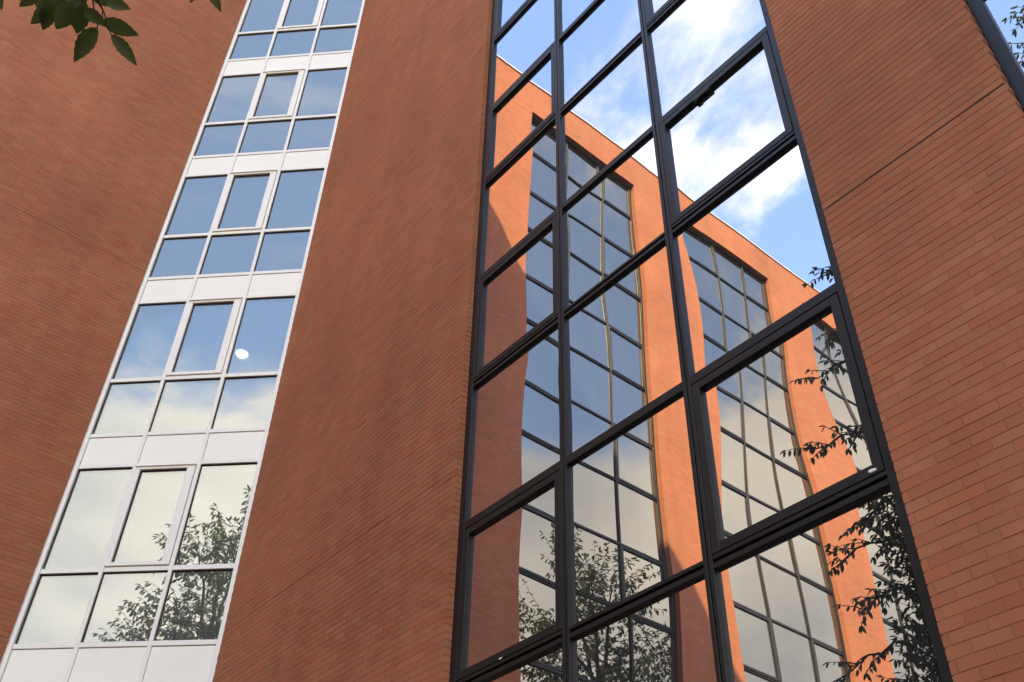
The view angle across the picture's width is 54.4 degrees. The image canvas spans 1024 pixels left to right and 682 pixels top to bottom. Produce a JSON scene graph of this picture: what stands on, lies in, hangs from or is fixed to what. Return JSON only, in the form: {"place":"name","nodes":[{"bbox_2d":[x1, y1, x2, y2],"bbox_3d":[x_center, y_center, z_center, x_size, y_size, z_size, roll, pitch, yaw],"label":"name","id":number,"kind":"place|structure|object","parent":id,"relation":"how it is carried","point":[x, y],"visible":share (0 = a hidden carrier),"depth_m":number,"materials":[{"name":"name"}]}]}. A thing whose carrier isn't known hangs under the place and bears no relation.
{"place":"outdoors","nodes":[
{"label":"outdoors","id":0,"kind":"place"},
{"bbox_2d":[0,0,220,65],"bbox_3d":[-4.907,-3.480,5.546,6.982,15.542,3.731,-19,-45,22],"label":"leafy tree","id":1,"kind":"object","parent":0,"point":[78,15],"visible":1,"depth_m":3.45,"materials":[{"name":"green plant"}]},
{"bbox_2d":[0,0,246,661],"bbox_3d":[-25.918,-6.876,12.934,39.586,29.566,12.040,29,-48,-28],"label":"brick wing","id":2,"kind":"structure","parent":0,"point":[96,143],"depth_m":18.34,"materials":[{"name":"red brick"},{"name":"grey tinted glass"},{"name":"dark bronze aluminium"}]},
{"label":"pavement","id":3,"kind":"structure","parent":0,"visible":0},
{"bbox_2d":[0,0,364,681],"bbox_3d":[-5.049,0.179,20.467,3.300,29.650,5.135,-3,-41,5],"label":"corner window bay","id":4,"kind":"object","parent":3,"relation":"on","point":[133,578],"visible":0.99,"depth_m":16.62,"materials":[{"name":"glass"}]},
{"bbox_2d":[0,0,364,681],"bbox_3d":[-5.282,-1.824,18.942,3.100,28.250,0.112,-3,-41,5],"label":"window frame","id":5,"kind":"structure","parent":4,"relation":"in","point":[34,580],"depth_m":16.65,"materials":[{"name":"white metal"}]},
{"bbox_2d":[213,0,1023,681],"bbox_3d":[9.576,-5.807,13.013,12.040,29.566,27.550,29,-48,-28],"label":"brick wing","id":6,"kind":"structure","parent":3,"relation":"on","point":[655,340],"depth_m":8.80,"materials":[{"name":"brick"}]}
]}

